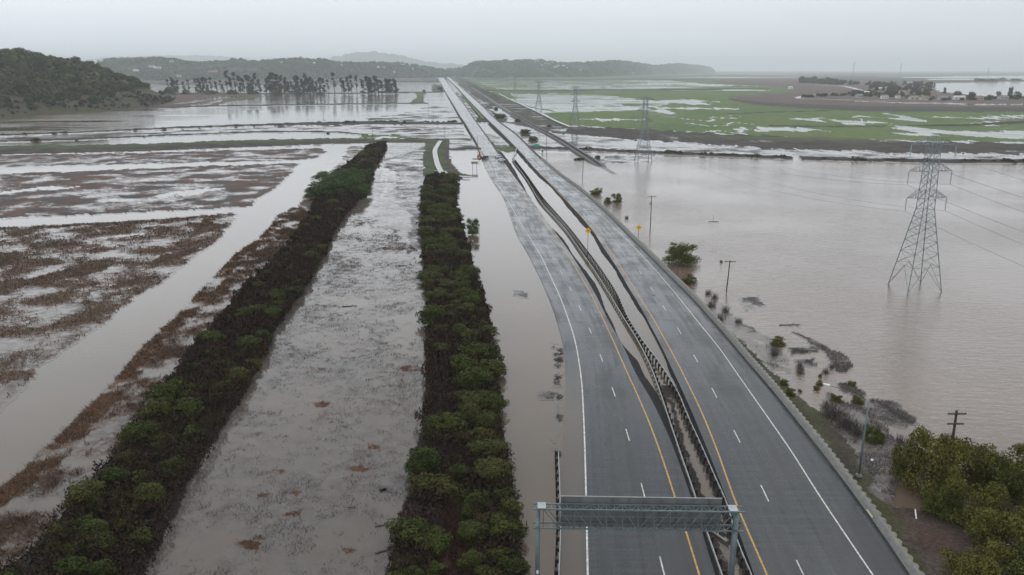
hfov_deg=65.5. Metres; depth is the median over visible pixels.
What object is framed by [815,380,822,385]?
shrub
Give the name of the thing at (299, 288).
shrub
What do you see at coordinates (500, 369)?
bush
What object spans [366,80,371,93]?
eucalyptus tree
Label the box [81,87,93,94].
oak tree
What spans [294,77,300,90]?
eucalyptus tree
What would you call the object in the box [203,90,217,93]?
shrub
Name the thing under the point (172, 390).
shrub
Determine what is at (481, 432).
bush
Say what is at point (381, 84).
eucalyptus tree
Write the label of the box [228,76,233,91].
eucalyptus tree
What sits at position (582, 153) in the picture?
railway track
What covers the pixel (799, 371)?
rush clump
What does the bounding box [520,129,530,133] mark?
shrub
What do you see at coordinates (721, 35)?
sky
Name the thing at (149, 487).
shrub
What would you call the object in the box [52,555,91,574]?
shrub
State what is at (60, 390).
water
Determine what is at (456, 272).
bush
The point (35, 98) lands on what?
oak tree
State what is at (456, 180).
bush
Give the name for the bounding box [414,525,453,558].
bush
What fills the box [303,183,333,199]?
tree
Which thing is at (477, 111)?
grass verge
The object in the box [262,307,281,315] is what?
shrub
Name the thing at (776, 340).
shrub
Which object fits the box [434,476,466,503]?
bush
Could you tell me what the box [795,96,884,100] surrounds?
path
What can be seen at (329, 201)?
shrub
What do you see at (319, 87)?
eucalyptus tree
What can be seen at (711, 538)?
guardrail
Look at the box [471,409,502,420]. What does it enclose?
bush
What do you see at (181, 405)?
shrub
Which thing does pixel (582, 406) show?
lane marking
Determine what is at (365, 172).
willow tree
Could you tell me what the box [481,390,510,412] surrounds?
bush
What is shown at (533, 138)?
shrub
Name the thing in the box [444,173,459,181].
bush
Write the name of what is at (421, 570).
bush
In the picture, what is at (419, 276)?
bush
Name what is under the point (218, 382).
shrub
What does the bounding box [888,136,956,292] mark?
transmission tower
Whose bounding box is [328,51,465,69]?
hill
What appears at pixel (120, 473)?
shrub
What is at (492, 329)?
bush
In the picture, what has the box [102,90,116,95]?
oak tree
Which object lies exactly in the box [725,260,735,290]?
utility pole
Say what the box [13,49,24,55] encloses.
oak tree
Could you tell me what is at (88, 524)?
shrub
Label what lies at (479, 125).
bridge parapet
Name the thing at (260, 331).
shrub
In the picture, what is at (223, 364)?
shrub
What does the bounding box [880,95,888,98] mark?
house
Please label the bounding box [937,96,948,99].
house
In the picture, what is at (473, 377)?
bush
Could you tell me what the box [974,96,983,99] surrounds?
house
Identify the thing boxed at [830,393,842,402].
shrub
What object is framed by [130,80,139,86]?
oak tree
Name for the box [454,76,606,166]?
railway embankment
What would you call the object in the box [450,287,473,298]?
bush
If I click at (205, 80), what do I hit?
eucalyptus tree
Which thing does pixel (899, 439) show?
rush clump
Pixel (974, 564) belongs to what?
willow tree
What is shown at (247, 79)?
eucalyptus tree
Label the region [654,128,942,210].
power line
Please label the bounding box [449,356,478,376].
bush
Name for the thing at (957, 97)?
house
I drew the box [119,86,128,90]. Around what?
oak tree
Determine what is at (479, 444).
bush
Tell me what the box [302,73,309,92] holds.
eucalyptus tree
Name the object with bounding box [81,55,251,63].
hill
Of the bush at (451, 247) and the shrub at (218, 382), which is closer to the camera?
the shrub at (218, 382)
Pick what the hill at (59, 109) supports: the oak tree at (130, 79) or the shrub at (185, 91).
the oak tree at (130, 79)
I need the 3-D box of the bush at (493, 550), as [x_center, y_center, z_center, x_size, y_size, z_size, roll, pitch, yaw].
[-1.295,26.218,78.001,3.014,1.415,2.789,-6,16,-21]
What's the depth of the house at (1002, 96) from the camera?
1293.27 m
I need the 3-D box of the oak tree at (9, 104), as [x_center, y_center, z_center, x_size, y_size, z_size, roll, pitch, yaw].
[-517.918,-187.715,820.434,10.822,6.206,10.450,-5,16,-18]
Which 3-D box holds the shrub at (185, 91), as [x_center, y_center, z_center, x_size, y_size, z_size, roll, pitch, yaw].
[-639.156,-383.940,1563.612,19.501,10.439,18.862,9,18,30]
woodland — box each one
[0,48,125,96]
[96,56,454,80]
[449,59,714,77]
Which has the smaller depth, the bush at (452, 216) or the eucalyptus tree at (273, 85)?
the bush at (452, 216)
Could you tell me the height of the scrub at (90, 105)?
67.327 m
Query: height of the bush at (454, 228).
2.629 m
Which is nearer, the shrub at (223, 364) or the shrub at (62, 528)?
the shrub at (62, 528)
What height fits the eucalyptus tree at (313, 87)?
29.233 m
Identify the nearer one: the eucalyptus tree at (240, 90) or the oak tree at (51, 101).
the oak tree at (51, 101)
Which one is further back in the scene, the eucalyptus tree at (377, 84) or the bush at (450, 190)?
the eucalyptus tree at (377, 84)
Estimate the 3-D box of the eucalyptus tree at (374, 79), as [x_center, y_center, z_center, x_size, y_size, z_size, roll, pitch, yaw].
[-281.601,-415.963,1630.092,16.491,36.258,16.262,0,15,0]
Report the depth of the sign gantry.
71.57 m
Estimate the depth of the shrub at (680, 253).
197.65 m
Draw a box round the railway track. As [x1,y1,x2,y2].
[472,87,615,173]
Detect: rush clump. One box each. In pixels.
[705,299,716,306]
[717,313,725,320]
[720,305,732,312]
[765,347,781,356]
[792,366,804,373]
[795,362,803,368]
[819,395,835,409]
[820,400,837,418]
[827,401,853,422]
[829,407,855,430]
[841,415,863,431]
[847,418,862,436]
[894,432,907,444]
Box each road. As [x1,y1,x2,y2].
[482,156,714,574]
[526,158,909,574]
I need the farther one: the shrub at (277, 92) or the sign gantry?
the shrub at (277, 92)
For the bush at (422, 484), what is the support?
on the land
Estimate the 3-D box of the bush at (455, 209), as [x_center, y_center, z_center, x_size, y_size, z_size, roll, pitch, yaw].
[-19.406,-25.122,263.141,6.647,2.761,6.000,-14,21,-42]
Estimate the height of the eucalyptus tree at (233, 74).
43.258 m
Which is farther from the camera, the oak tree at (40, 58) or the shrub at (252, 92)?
the shrub at (252, 92)
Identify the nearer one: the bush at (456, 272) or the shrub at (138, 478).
the shrub at (138, 478)
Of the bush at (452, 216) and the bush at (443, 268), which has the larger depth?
the bush at (452, 216)
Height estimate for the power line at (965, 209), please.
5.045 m
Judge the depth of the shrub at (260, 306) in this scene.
156.13 m
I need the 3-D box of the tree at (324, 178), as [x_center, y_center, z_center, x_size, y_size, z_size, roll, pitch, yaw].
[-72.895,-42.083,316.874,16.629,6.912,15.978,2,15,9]
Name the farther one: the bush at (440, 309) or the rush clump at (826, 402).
the bush at (440, 309)
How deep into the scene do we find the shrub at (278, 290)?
167.19 m
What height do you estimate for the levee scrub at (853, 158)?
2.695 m
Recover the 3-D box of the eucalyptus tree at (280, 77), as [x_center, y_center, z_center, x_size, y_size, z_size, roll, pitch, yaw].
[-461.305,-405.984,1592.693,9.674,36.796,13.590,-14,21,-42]
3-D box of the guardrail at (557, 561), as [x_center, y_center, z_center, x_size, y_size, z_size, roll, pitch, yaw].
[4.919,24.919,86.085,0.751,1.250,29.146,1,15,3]
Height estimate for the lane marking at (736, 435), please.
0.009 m
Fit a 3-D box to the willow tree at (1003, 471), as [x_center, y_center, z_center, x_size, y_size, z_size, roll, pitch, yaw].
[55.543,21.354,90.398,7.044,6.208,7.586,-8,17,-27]
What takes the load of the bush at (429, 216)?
on the land
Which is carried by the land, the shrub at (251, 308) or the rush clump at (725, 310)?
the shrub at (251, 308)
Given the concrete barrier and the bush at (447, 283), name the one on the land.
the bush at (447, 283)
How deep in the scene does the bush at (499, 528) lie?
81.79 m
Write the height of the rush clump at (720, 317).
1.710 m
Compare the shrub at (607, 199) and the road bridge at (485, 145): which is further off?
the road bridge at (485, 145)
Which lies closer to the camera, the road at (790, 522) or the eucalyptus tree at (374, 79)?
the road at (790, 522)
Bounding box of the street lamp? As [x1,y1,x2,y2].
[823,383,868,477]
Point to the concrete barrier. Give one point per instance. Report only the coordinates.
(898, 548)
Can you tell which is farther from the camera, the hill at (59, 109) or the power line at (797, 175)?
the hill at (59, 109)
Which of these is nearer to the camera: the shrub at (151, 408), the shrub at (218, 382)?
the shrub at (151, 408)
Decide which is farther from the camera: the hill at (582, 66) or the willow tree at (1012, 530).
the hill at (582, 66)
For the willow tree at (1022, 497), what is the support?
on the water basin
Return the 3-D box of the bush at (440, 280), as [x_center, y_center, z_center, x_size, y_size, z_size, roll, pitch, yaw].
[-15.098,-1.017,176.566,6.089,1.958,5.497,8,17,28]
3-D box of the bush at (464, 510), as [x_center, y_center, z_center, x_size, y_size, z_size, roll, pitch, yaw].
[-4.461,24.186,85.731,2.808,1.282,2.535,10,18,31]
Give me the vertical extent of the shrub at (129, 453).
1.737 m
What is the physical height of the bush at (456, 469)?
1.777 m
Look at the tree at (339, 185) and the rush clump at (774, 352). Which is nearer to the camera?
the rush clump at (774, 352)
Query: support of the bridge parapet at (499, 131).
on the road bridge at (520, 145)
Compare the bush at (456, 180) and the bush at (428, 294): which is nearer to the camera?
the bush at (428, 294)
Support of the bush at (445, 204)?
on the land
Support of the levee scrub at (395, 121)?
on the land
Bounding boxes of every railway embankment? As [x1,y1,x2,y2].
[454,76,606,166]
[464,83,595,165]
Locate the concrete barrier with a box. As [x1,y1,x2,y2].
[541,157,924,574]
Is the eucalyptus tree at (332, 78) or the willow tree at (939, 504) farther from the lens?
the eucalyptus tree at (332, 78)
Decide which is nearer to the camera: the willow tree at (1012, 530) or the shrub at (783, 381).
the willow tree at (1012, 530)
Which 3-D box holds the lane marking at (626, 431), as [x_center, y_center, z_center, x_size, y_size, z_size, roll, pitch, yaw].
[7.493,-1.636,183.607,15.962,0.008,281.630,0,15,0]
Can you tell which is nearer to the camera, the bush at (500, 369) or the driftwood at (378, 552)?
the driftwood at (378, 552)
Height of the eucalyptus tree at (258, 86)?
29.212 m
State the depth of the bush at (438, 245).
207.83 m
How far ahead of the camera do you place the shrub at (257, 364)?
128.71 m
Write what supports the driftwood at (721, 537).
on the verge at (653, 395)
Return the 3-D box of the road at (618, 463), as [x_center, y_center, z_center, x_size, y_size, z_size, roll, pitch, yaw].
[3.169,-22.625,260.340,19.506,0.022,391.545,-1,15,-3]
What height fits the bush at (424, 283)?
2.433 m
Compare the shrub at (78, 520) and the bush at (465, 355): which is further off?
the bush at (465, 355)
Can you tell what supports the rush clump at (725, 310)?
on the water basin
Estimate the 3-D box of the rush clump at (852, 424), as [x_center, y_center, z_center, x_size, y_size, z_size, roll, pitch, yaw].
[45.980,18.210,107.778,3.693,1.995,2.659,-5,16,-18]
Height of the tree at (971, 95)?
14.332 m
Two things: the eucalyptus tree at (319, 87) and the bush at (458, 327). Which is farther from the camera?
the eucalyptus tree at (319, 87)
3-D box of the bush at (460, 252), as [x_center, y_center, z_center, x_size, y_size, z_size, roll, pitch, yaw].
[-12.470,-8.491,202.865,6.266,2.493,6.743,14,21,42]
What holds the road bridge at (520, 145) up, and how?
on the land
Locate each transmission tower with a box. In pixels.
[535,81,542,108]
[570,86,581,125]
[634,97,655,159]
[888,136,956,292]
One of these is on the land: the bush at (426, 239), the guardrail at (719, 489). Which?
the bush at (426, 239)
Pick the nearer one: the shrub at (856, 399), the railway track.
the shrub at (856, 399)
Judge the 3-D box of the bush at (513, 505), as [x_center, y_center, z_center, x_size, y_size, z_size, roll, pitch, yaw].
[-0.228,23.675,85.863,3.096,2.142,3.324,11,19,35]
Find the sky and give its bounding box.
[0,0,1023,70]
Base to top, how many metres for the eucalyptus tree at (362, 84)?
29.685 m
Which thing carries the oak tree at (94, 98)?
on the hill at (59, 109)
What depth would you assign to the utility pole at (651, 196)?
239.47 m
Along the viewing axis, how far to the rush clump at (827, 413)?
111.46 m
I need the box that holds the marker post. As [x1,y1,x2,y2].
[869,459,873,472]
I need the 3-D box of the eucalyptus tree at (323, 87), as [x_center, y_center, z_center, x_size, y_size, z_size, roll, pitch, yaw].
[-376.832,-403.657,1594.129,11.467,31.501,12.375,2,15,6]
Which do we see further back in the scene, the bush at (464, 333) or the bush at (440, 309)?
the bush at (440, 309)
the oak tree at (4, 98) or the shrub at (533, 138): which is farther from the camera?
the oak tree at (4, 98)
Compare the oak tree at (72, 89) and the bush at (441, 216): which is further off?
the oak tree at (72, 89)
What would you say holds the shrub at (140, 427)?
on the land
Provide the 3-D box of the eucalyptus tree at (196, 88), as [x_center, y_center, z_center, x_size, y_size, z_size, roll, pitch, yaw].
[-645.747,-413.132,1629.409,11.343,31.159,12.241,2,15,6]
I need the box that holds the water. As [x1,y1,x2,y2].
[0,76,1023,574]
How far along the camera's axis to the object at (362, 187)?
301.98 m
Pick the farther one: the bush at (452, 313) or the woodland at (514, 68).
the woodland at (514, 68)
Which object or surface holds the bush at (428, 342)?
on the land
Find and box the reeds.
[0,206,307,568]
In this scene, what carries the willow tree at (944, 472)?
on the water basin
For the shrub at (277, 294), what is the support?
on the land
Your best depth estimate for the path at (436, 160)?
432.74 m
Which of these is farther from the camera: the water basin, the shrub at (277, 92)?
the shrub at (277, 92)
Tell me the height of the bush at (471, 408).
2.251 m
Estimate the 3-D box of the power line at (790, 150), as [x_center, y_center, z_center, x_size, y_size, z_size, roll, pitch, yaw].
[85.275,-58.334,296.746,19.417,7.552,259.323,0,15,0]
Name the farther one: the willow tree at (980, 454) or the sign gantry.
the willow tree at (980, 454)
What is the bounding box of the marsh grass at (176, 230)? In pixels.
[0,214,233,396]
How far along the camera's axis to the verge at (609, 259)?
157.25 m
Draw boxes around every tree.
[0,95,11,101]
[5,102,14,107]
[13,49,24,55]
[26,102,38,108]
[31,56,44,61]
[31,95,39,100]
[42,97,56,104]
[68,87,77,92]
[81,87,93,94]
[88,95,100,103]
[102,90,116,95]
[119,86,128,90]
[126,75,136,81]
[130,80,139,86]
[193,78,198,92]
[200,77,204,91]
[203,78,208,90]
[223,70,228,90]
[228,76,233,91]
[231,72,237,89]
[236,75,242,92]
[244,74,250,91]
[252,73,256,88]
[256,79,261,91]
[263,78,267,92]
[266,76,272,92]
[268,72,276,91]
[273,74,282,90]
[279,75,283,89]
[283,77,289,91]
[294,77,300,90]
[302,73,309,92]
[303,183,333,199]
[307,76,311,92]
[310,79,316,93]
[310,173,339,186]
[317,77,321,91]
[317,169,346,180]
[320,78,325,93]
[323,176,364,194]
[330,72,336,92]
[338,167,359,176]
[340,174,372,187]
[342,80,345,93]
[345,77,351,91]
[348,74,353,90]
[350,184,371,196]
[353,169,372,179]
[359,79,365,92]
[364,76,371,93]
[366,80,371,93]
[372,75,377,92]
[375,80,380,93]
[379,80,383,93]
[383,78,388,93]
[392,78,396,92]
[465,218,479,234]
[889,435,930,483]
[896,425,975,506]
[919,482,966,521]
[936,433,998,490]
[936,536,1019,574]
[944,476,1014,535]
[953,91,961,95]
[963,505,1023,565]
[967,92,975,99]
[969,450,1023,506]
[996,536,1023,574]
[1006,443,1023,483]
[1007,87,1013,95]
[1011,488,1023,520]
[1013,91,1022,97]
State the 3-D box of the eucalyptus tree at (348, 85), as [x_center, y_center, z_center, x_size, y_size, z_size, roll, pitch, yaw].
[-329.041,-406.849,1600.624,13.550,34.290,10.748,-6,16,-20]
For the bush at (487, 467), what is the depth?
92.41 m
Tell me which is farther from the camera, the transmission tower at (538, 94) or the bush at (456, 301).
the transmission tower at (538, 94)
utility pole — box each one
[545,128,547,155]
[647,195,655,229]
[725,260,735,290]
[947,410,966,467]
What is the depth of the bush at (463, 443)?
103.00 m
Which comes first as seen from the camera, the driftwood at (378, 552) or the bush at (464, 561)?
the bush at (464, 561)
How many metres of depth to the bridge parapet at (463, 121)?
704.29 m
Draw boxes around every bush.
[384,516,436,551]
[387,570,410,574]
[401,564,426,574]
[404,446,441,476]
[405,472,451,499]
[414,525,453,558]
[415,225,436,236]
[415,269,441,279]
[415,304,446,324]
[416,200,435,210]
[416,217,440,226]
[418,184,433,192]
[418,192,433,200]
[418,215,433,221]
[418,226,435,237]
[420,237,432,246]
[420,271,444,281]
[420,278,434,288]
[421,243,444,249]
[422,338,437,348]
[422,411,469,440]
[423,239,442,245]
[424,264,439,269]
[424,289,451,298]
[424,560,447,574]
[431,209,451,216]
[432,214,449,219]
[432,235,451,243]
[432,342,451,353]
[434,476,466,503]
[435,278,452,283]
[437,232,451,236]
[437,265,451,273]
[438,183,451,187]
[438,202,451,206]
[439,280,464,289]
[442,189,455,193]
[442,242,459,253]
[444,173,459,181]
[444,176,459,183]
[445,185,458,193]
[445,197,459,205]
[445,214,457,220]
[445,226,463,231]
[445,309,463,317]
[446,237,458,243]
[446,270,464,278]
[446,462,470,480]
[449,207,461,212]
[449,323,467,338]
[449,353,471,362]
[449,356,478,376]
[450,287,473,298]
[450,299,463,306]
[452,302,477,314]
[452,389,470,401]
[452,429,477,444]
[454,249,472,256]
[454,518,490,547]
[455,275,470,281]
[455,280,472,287]
[455,365,494,389]
[455,548,487,571]
[456,342,481,357]
[456,389,492,409]
[456,402,480,421]
[458,505,481,519]
[459,328,483,342]
[460,294,482,304]
[461,264,481,280]
[461,489,494,510]
[467,437,511,458]
[470,455,516,489]
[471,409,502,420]
[472,427,502,440]
[473,342,503,361]
[473,413,499,429]
[474,564,507,574]
[476,358,508,377]
[478,324,499,337]
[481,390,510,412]
[485,546,509,566]
[486,511,529,544]
[488,487,516,504]
[495,496,523,519]
[496,555,530,574]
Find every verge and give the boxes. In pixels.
[461,94,483,117]
[492,142,720,574]
[506,139,753,574]
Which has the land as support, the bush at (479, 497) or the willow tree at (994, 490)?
the bush at (479, 497)
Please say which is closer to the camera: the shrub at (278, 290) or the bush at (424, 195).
the shrub at (278, 290)
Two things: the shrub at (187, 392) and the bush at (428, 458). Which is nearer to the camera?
the bush at (428, 458)
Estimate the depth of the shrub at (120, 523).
83.62 m
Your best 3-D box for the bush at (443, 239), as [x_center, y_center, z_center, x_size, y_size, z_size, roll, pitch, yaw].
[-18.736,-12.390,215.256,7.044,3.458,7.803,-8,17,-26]
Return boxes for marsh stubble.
[151,201,426,574]
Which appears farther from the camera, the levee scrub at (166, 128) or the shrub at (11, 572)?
the levee scrub at (166, 128)
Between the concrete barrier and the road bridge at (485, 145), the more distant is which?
the road bridge at (485, 145)
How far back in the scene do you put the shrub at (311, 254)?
199.70 m
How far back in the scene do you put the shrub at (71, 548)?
78.71 m
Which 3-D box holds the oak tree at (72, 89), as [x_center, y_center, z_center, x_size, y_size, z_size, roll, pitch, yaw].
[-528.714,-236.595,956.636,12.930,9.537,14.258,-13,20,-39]
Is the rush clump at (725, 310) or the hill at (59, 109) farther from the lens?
the hill at (59, 109)
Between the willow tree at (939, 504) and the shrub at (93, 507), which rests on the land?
the shrub at (93, 507)
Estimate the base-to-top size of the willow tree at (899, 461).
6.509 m
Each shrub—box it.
[0,568,23,574]
[30,137,40,140]
[47,525,67,539]
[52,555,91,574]
[59,538,86,558]
[60,478,106,512]
[73,513,96,530]
[75,518,116,547]
[81,530,121,556]
[84,497,107,515]
[84,558,122,574]
[97,467,130,490]
[111,515,137,532]
[113,449,141,467]
[117,419,161,445]
[124,526,159,551]
[128,469,159,488]
[129,482,172,510]
[139,397,175,421]
[147,378,185,404]
[147,432,170,442]
[160,456,189,476]
[163,87,176,93]
[173,397,208,419]
[176,381,200,390]
[179,389,196,397]
[180,423,208,443]
[182,89,189,93]
[193,329,227,344]
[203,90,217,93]
[209,380,233,395]
[213,359,235,370]
[224,366,253,380]
[226,89,238,93]
[233,306,258,318]
[234,335,261,350]
[243,358,262,369]
[247,90,258,93]
[249,304,266,310]
[252,281,265,288]
[255,329,274,340]
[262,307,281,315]
[267,305,283,310]
[268,292,287,300]
[269,288,287,292]
[272,90,282,93]
[285,286,304,295]
[301,250,320,260]
[315,243,327,248]
[325,199,340,204]
[494,113,507,117]
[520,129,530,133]
[528,136,538,139]
[590,188,602,195]
[604,197,611,202]
[611,193,621,203]
[661,242,701,265]
[682,273,697,284]
[769,336,786,346]
[780,379,789,385]
[785,387,795,395]
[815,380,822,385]
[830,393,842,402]
[847,381,856,385]
[850,395,864,403]
[862,424,886,444]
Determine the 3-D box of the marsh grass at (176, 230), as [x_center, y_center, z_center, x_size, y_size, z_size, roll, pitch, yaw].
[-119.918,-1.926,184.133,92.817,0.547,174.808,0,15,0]
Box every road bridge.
[437,77,497,155]
[447,77,538,157]
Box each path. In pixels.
[433,141,442,172]
[500,94,571,126]
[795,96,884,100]
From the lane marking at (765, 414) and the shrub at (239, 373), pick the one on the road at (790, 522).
the lane marking at (765, 414)
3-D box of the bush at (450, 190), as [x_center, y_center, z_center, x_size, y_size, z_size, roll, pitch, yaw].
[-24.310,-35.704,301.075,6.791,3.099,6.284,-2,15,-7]
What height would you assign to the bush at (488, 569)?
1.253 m
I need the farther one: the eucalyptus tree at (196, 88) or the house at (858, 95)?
the eucalyptus tree at (196, 88)
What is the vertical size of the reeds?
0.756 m
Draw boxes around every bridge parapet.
[439,80,479,153]
[445,80,499,153]
[446,77,525,157]
[450,78,540,157]
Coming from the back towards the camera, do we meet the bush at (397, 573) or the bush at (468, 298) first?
the bush at (468, 298)
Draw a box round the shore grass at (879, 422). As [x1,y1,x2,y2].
[732,333,914,507]
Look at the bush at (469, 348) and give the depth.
132.00 m
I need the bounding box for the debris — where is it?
[550,346,563,455]
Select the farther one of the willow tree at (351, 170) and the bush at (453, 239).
the willow tree at (351, 170)
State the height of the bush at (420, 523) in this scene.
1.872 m
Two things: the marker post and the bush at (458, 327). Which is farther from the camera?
the bush at (458, 327)
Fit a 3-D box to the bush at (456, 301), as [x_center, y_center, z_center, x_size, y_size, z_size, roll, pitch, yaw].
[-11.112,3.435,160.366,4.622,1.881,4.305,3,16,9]
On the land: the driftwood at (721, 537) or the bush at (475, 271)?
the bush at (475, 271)
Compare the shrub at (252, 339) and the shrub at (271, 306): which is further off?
the shrub at (271, 306)
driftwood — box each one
[375,544,405,553]
[712,532,727,541]
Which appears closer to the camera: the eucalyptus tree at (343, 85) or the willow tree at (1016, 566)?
the willow tree at (1016, 566)
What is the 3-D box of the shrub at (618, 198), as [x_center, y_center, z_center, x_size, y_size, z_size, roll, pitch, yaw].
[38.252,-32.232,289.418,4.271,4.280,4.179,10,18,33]
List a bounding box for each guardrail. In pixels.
[512,159,725,574]
[514,159,751,574]
[554,451,560,574]
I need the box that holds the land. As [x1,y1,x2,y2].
[0,71,1023,574]
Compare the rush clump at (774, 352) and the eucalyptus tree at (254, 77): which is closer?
the rush clump at (774, 352)
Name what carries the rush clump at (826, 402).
on the land
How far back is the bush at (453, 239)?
213.97 m
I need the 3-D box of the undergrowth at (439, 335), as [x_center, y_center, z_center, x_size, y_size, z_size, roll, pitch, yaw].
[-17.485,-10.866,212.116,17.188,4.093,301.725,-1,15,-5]
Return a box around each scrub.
[0,64,175,116]
[1,121,408,133]
[317,120,457,122]
[579,146,1023,162]
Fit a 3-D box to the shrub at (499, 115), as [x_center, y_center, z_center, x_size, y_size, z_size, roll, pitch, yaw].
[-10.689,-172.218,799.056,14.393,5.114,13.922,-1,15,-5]
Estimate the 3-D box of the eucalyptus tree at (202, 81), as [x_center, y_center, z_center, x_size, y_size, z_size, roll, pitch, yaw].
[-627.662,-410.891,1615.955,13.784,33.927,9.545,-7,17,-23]
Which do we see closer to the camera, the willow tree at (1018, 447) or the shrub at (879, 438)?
the willow tree at (1018, 447)
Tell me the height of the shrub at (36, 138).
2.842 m
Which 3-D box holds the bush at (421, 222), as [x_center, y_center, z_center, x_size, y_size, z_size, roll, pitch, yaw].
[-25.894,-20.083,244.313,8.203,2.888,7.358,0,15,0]
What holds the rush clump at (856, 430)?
on the land
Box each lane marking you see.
[500,188,588,574]
[501,162,699,574]
[511,191,664,574]
[554,188,767,574]
[557,179,873,574]
[565,190,803,574]
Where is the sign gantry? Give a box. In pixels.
[533,496,744,574]
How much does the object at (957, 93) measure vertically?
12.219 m
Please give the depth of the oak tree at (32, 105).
854.04 m
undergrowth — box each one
[0,140,387,574]
[384,172,526,574]
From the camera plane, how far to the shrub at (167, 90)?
1557.48 m
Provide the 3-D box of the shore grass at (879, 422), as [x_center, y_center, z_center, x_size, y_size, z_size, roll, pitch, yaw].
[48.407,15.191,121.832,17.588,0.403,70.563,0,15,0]
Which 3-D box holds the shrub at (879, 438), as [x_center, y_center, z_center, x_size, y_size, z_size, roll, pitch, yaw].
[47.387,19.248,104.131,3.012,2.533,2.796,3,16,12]
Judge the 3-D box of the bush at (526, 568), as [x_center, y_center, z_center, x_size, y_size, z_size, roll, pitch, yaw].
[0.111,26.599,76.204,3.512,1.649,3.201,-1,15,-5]
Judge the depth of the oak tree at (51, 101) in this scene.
885.73 m
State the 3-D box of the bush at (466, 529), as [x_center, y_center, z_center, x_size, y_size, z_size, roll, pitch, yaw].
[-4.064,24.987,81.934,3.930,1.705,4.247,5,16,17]
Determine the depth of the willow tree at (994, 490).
84.31 m
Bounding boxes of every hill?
[0,60,173,119]
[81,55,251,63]
[112,60,450,80]
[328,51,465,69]
[458,63,714,77]
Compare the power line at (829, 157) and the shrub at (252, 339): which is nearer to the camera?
the shrub at (252, 339)
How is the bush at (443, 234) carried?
on the land
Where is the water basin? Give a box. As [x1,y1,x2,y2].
[539,153,1023,572]
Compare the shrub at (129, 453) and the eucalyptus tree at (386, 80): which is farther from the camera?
the eucalyptus tree at (386, 80)
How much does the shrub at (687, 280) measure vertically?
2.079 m
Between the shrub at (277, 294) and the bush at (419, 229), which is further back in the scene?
the bush at (419, 229)
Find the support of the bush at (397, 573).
on the land
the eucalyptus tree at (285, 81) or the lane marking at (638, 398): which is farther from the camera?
the eucalyptus tree at (285, 81)
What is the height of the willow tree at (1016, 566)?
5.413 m
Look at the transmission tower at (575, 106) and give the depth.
687.76 m
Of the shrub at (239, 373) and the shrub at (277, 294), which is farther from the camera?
the shrub at (277, 294)
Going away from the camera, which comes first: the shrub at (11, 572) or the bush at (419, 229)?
the shrub at (11, 572)
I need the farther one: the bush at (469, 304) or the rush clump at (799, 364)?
the bush at (469, 304)
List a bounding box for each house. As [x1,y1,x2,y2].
[855,94,862,97]
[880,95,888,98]
[908,96,918,99]
[918,96,928,99]
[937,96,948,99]
[952,96,965,99]
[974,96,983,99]
[997,95,1009,98]
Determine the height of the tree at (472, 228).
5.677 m
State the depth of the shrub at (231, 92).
1558.76 m
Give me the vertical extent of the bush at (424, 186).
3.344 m
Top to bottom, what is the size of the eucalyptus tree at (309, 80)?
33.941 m
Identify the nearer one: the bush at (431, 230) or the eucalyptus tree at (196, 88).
the bush at (431, 230)
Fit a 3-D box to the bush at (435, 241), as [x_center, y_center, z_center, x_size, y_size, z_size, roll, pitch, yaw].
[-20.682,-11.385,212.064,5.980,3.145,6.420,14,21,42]
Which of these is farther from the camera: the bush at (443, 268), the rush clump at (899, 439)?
the bush at (443, 268)
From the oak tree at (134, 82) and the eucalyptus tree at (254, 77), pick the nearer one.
the oak tree at (134, 82)
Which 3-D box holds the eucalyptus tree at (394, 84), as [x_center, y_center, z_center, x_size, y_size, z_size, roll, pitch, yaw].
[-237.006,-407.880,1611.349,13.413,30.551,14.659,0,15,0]
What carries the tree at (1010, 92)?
on the land
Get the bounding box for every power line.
[638,118,900,184]
[654,117,908,158]
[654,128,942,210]
[658,119,949,184]
[666,149,897,210]
[673,116,881,157]
[910,186,1022,231]
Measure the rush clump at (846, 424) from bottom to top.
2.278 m
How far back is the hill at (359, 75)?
3992.87 m
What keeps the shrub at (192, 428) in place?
on the land
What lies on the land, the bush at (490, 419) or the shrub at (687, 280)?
the bush at (490, 419)
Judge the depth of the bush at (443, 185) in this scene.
314.70 m
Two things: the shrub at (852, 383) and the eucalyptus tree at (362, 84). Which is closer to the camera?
the shrub at (852, 383)
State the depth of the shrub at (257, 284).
173.79 m
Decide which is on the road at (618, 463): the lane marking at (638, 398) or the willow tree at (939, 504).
the lane marking at (638, 398)
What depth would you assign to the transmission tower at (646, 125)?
423.03 m
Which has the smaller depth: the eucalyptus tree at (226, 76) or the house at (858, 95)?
the house at (858, 95)

